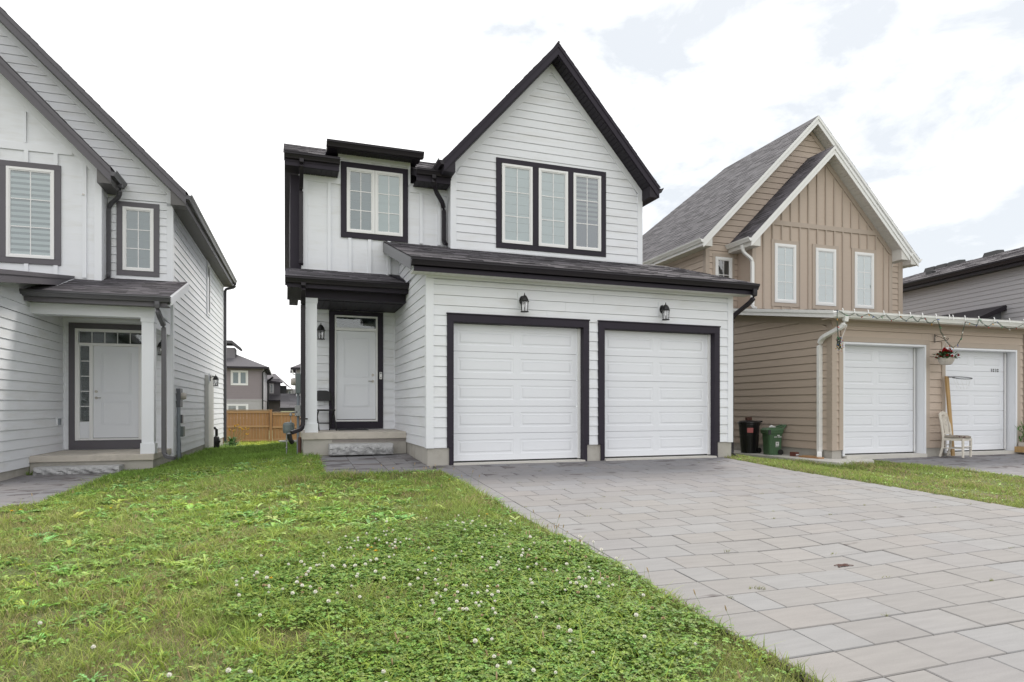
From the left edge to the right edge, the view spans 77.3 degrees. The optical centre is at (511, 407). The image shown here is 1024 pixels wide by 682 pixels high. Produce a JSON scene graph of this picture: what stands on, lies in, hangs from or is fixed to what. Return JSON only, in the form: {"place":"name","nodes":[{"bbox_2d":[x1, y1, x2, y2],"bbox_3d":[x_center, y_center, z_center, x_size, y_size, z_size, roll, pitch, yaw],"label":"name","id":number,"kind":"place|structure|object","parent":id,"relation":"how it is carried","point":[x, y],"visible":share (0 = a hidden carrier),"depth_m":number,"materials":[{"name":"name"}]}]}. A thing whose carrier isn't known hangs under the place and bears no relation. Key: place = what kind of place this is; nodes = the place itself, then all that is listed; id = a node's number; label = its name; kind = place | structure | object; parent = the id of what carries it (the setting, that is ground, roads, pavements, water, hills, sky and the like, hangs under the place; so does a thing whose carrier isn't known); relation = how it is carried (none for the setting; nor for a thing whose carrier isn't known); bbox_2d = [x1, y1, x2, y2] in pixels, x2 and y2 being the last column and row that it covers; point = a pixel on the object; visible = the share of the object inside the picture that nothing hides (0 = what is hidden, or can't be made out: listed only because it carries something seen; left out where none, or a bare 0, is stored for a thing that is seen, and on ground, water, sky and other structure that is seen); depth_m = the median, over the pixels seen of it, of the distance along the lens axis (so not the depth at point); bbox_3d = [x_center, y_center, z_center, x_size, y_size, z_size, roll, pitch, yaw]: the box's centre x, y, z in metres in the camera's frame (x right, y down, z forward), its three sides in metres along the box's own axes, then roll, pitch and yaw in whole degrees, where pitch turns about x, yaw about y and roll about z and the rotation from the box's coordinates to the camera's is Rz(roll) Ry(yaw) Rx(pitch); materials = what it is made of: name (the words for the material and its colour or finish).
{"place":"outdoors","nodes":[
{"label":"outdoors","id":0,"kind":"place"},
{"bbox_2d":[0,473,112,507],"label":"walk","id":1,"kind":"structure","parent":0,"point":[19,489],"depth_m":10.41,"materials":[{"name":"concrete"}]},
{"bbox_2d":[33,464,123,475],"bbox_3d":[-8.301,1.212,12.286,1.412,0.175,0.464,0,0,-19],"label":"stone step","id":2,"kind":"object","parent":1,"relation":"on","point":[68,470],"visible":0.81,"depth_m":12.16,"materials":[{"name":"grey stone"}]},
{"bbox_2d":[337,429,367,430],"bbox_3d":[-3.441,0.480,13.835,0.620,0.014,0.420,0,0,-19],"label":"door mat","id":3,"kind":"object","parent":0,"point":[350,429],"depth_m":13.78,"materials":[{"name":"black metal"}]},
{"bbox_2d":[320,453,437,474],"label":"front walk","id":4,"kind":"structure","parent":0,"point":[399,462],"depth_m":11.44,"materials":[{"name":"concrete"}]},
{"bbox_2d":[328,443,393,454],"bbox_3d":[-2.962,0.811,12.558,1.217,0.207,0.427,0,0,-19],"label":"stone step","id":5,"kind":"object","parent":4,"relation":"on","point":[357,448],"visible":1,"depth_m":12.41,"materials":[{"name":"grey stone"}]},
{"bbox_2d":[0,411,1023,681],"bbox_3d":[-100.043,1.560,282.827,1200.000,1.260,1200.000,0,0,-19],"label":"ground","id":6,"kind":"structure","parent":0,"point":[126,653],"depth_m":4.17,"materials":[{"name":"green plant"}]},
{"bbox_2d":[0,7,236,480],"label":"grey trimmed house","id":7,"kind":"structure","parent":6,"relation":"on","point":[117,276],"depth_m":13.73,"materials":[{"name":"white paint"}]},
{"bbox_2d":[0,160,60,265],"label":"window","id":8,"kind":"structure","parent":7,"relation":"in","point":[30,193],"depth_m":13.37,"materials":[{"name":"glass"}]},
{"bbox_2d":[93,346,137,437],"bbox_3d":[-8.821,-0.345,14.262,0.887,2.030,0.095,0,0,-18],"label":"front door","id":9,"kind":"structure","parent":7,"relation":"in","point":[115,369],"depth_m":14.27,"materials":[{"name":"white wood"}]},
{"bbox_2d":[116,201,159,276],"bbox_3d":[-8.404,-3.780,14.381,0.850,1.650,0.045,0,0,-18],"label":"window","id":10,"kind":"structure","parent":7,"relation":"in","point":[129,250],"depth_m":14.38,"materials":[{"name":"glass"}]},
{"bbox_2d":[206,260,209,317],"bbox_3d":[-9.487,-3.685,19.994,0.045,1.710,0.740,0,0,-18],"label":"window","id":11,"kind":"structure","parent":7,"relation":"in","point":[207,263],"depth_m":19.86,"materials":[{"name":"white paint"}]},
{"bbox_2d":[223,340,273,430],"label":"mauve house","id":12,"kind":"structure","parent":6,"relation":"on","point":[247,385],"depth_m":54.64,"materials":[{"name":"grey"}]},
{"bbox_2d":[227,404,247,418],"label":"window","id":13,"kind":"structure","parent":12,"relation":"in","point":[236,405],"depth_m":54.30,"materials":[{"name":"white plastic"}]},
{"bbox_2d":[231,370,247,384],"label":"window","id":14,"kind":"structure","parent":12,"relation":"in","point":[238,377],"depth_m":54.34,"materials":[{"name":"white plastic"}]},
{"bbox_2d":[223,410,296,442],"bbox_3d":[-12.461,0.960,30.941,15.180,1.720,0.170,0,0,-19],"label":"wooden fence","id":15,"kind":"object","parent":6,"relation":"on","point":[258,423],"visible":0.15,"depth_m":31.02,"materials":[{"name":"brown wood"}]},
{"bbox_2d":[267,374,294,426],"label":"stucco house","id":16,"kind":"structure","parent":6,"relation":"on","point":[276,389],"depth_m":67.52,"materials":[{"name":"grey paint"}]},
{"bbox_2d":[269,383,273,392],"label":"window","id":17,"kind":"structure","parent":16,"relation":"in","point":[271,386],"depth_m":67.40,"materials":[{"name":"grey glass"}]},
{"bbox_2d":[280,394,296,410],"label":"garden outbuilding","id":18,"kind":"structure","parent":6,"relation":"on","point":[288,402],"depth_m":57.96,"materials":[{"name":"grey plastic"}]},
{"bbox_2d":[290,364,299,395],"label":"hip roofed house","id":19,"kind":"structure","parent":6,"relation":"on","point":[295,369],"depth_m":59.90,"materials":[{"name":"grey brick"}]},
{"bbox_2d":[31,463,740,680],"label":"seed heads","id":20,"kind":"object","parent":6,"relation":"on","point":[179,656],"visible":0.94,"depth_m":4.55,"materials":[{"name":"white plant"}]},
{"bbox_2d":[0,465,799,681],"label":"clover leaves","id":21,"kind":"object","parent":6,"relation":"on","point":[399,565],"visible":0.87,"depth_m":4.23,"materials":[{"name":"green plant"}]},
{"bbox_2d":[212,517,711,681],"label":"coarse grass","id":22,"kind":"structure","parent":6,"relation":"on","point":[581,661],"depth_m":4.07,"materials":[{"name":"green plant"}]},
{"bbox_2d":[0,455,1021,681],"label":"broadleaf weeds","id":23,"kind":"object","parent":6,"relation":"on","point":[68,543],"visible":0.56,"depth_m":6.86,"materials":[{"name":"green plant"}]},
{"bbox_2d":[283,41,759,468],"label":"white house","id":24,"kind":"structure","parent":6,"relation":"on","point":[424,293],"depth_m":13.12,"materials":[{"name":"paint"}]},
{"bbox_2d":[317,390,336,430],"bbox_3d":[-3.974,0.061,13.592,0.389,0.871,0.521,0,0,-30],"label":"folding chair","id":25,"kind":"object","parent":24,"relation":"on","point":[323,395],"visible":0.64,"depth_m":13.72,"materials":[{"name":"black metal"}]},
{"bbox_2d":[336,331,375,418],"bbox_3d":[-3.435,-0.712,14.128,0.845,1.935,0.095,0,0,-19],"label":"front door","id":26,"kind":"structure","parent":24,"relation":"in","point":[355,351],"depth_m":14.14,"materials":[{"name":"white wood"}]},
{"bbox_2d":[341,161,407,242],"bbox_3d":[-2.929,-4.383,13.684,1.416,1.595,0.045,0,0,-19],"label":"window","id":27,"kind":"structure","parent":24,"relation":"in","point":[372,214],"depth_m":13.67,"materials":[{"name":"glass"}]},
{"bbox_2d":[454,323,576,462],"bbox_3d":[0.083,-0.263,11.908,2.462,2.499,0.063,0,0,-19],"label":"garage door","id":28,"kind":"structure","parent":24,"relation":"in","point":[515,387],"depth_m":11.86,"materials":[{"name":"white metal"}]},
{"bbox_2d":[496,157,605,256],"bbox_3d":[0.931,-4.545,14.625,2.720,2.000,0.045,0,0,-19],"label":"window","id":29,"kind":"structure","parent":24,"relation":"in","point":[581,206],"depth_m":14.62,"materials":[{"name":"glass"}]},
{"bbox_2d":[605,330,706,457],"bbox_3d":[2.887,-0.263,12.900,2.452,2.499,0.063,0,0,-19],"label":"garage door","id":30,"kind":"structure","parent":24,"relation":"in","point":[656,385],"depth_m":12.87,"materials":[{"name":"white metal"}]},
{"bbox_2d":[527,520,815,681],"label":"lawn edging","id":31,"kind":"object","parent":6,"relation":"on","point":[749,645],"visible":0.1,"depth_m":3.77,"materials":[{"name":"green plant"}]},
{"bbox_2d":[734,450,873,465],"bbox_3d":[6.455,1.354,16.299,1.494,0.432,6.051,0,0,-19],"label":"concrete pad","id":32,"kind":"object","parent":6,"relation":"on","point":[825,460],"visible":0.23,"depth_m":14.29,"materials":[{"name":"grey concrete"}]},
{"bbox_2d":[737,420,762,452],"bbox_3d":[6.038,0.736,16.224,0.601,0.825,0.536,0,0,-19],"label":"black bin","id":33,"kind":"object","parent":32,"relation":"on","point":[749,434],"visible":1,"depth_m":16.03,"materials":[{"name":"plastic"}]},
{"bbox_2d":[760,424,786,454],"bbox_3d":[6.384,0.779,15.572,0.537,0.734,0.430,0,0,-5],"label":"green bin","id":34,"kind":"object","parent":32,"relation":"on","point":[772,439],"visible":0.99,"depth_m":15.43,"materials":[{"name":"plastic"}]},
{"bbox_2d":[790,452,798,456],"bbox_3d":[6.625,1.095,15.014,0.110,0.100,0.184,0,0,-19],"label":"red brick","id":35,"kind":"object","parent":32,"relation":"on","point":[795,454],"visible":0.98,"depth_m":14.94,"materials":[{"name":"red brick"}]},
{"bbox_2d":[799,456,823,458],"bbox_3d":[6.771,1.125,14.485,0.124,0.035,0.620,0,0,-19],"label":"timber offcut","id":36,"kind":"object","parent":32,"relation":"on","point":[812,457],"visible":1,"depth_m":14.41,"materials":[{"name":"brown wood"}]},
{"bbox_2d":[611,115,1023,458],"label":"tan house","id":37,"kind":"structure","parent":6,"relation":"on","point":[798,225],"depth_m":16.43,"materials":[{"name":"paint"}]},
{"bbox_2d":[715,256,731,277],"bbox_3d":[6.232,-3.902,18.839,0.580,1.045,0.045,0,0,-18],"label":"window","id":38,"kind":"structure","parent":37,"relation":"in","point":[723,265],"depth_m":18.84,"materials":[{"name":"white plastic"}]},
{"bbox_2d":[775,243,795,303],"bbox_3d":[7.993,-3.920,18.711,0.760,1.720,0.045,0,0,-18],"label":"window","id":39,"kind":"structure","parent":37,"relation":"in","point":[782,292],"depth_m":18.72,"materials":[{"name":"glass"}]},
{"bbox_2d":[816,248,835,305],"bbox_3d":[9.397,-3.905,19.166,0.760,1.710,0.045,0,0,-18],"label":"window","id":40,"kind":"structure","parent":37,"relation":"in","point":[823,287],"depth_m":19.17,"materials":[{"name":"glass"}]},
{"bbox_2d":[855,252,873,308],"bbox_3d":[10.799,-3.895,19.623,0.750,1.710,0.045,0,0,-18],"label":"window","id":41,"kind":"structure","parent":37,"relation":"in","point":[862,294],"depth_m":19.64,"materials":[{"name":"glass"}]},
{"bbox_2d":[845,345,912,454],"bbox_3d":[8.450,-0.172,14.920,2.307,2.499,0.064,0,0,-18],"label":"garage door","id":42,"kind":"structure","parent":37,"relation":"in","point":[878,380],"depth_m":14.92,"materials":[{"name":"white metal"}]},
{"bbox_2d":[836,308,1023,348],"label":"string lights","id":43,"kind":"object","parent":37,"relation":"attached to","point":[940,328],"visible":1,"depth_m":14.47,"materials":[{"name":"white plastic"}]},
{"bbox_2d":[835,326,846,349],"bbox_3d":[7.022,-1.483,13.634,0.300,0.580,0.108,0,0,-19],"label":"light coil","id":44,"kind":"object","parent":43,"relation":"hanging from","point":[838,345],"visible":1,"depth_m":13.62,"materials":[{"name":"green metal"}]},
{"bbox_2d":[947,351,1003,451],"bbox_3d":[11.354,-0.155,15.869,2.257,2.464,0.064,0,0,-18],"label":"garage door","id":45,"kind":"structure","parent":37,"relation":"in","point":[977,408],"depth_m":15.92,"materials":[{"name":"white metal"}]},
{"bbox_2d":[903,247,1023,320],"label":"grey vinyl house","id":46,"kind":"structure","parent":6,"relation":"on","point":[988,285],"depth_m":22.33,"materials":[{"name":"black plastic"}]},
{"bbox_3d":[-10.676,1.560,24.545,1.050,0.140,0.882,0,0,-19],"label":"garden edging","id":47,"kind":"object","parent":6,"relation":"on","visible":0},
{"bbox_2d":[224,424,248,446],"bbox_3d":[-10.574,1.079,24.498,1.095,0.895,0.827,0,0,-19],"label":"flowering plant","id":48,"kind":"object","parent":47,"relation":"on","point":[231,441],"visible":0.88,"depth_m":24.45,"materials":[{"name":"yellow plant"}]},
{"bbox_2d":[0,0,1023,388],"label":"sky","id":49,"kind":"structure","parent":0,"point":[925,98],"materials":[{"name":"white"}]},
{"bbox_2d":[433,457,1023,681],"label":"driveway","id":50,"kind":"structure","parent":0,"point":[947,605],"depth_m":6.02,"materials":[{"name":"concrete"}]},
{"bbox_2d":[517,461,1014,616],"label":"joint weeds","id":51,"kind":"object","parent":50,"relation":"on","point":[773,518],"visible":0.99,"depth_m":5.96,"materials":[{"name":"green plant"}]},
{"bbox_2d":[834,563,853,566],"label":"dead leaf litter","id":52,"kind":"object","parent":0,"point":[844,564],"visible":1,"depth_m":5.68,"materials":[{"name":"brown plant"}]},
{"bbox_2d":[872,453,1023,477],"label":"driveway","id":53,"kind":"structure","parent":0,"point":[1010,464],"depth_m":14.04,"materials":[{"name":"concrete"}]},
{"bbox_2d":[938,411,971,457],"bbox_3d":[10.261,0.614,14.817,0.470,1.054,0.559,0,0,-34],"label":"whitewashed chair","id":54,"kind":"object","parent":53,"relation":"on","point":[950,437],"visible":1,"depth_m":14.83,"materials":[{"name":"white wood"}]},
{"bbox_2d":[945,376,972,455],"bbox_3d":[10.548,0.200,15.046,0.562,1.880,0.369,0,0,-19],"label":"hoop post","id":55,"kind":"object","parent":53,"relation":"on","point":[949,409],"visible":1,"depth_m":15.09,"materials":[{"name":"wood"}]},
{"bbox_2d":[1014,420,1023,452],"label":"planter box","id":56,"kind":"object","parent":53,"relation":"on","point":[1019,447],"visible":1,"depth_m":15.80,"materials":[{"name":"beige wood"}]},
{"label":"wall bracket","id":57,"kind":"object","parent":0,"visible":0},
{"bbox_2d":[932,341,959,364],"bbox_3d":[10.029,-1.268,14.753,0.567,0.566,0.506,0,0,-19],"label":"hanging basket","id":58,"kind":"object","parent":57,"relation":"hanging from","point":[943,357],"visible":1,"depth_m":14.67,"materials":[{"name":"beige plastic"}]}
]}

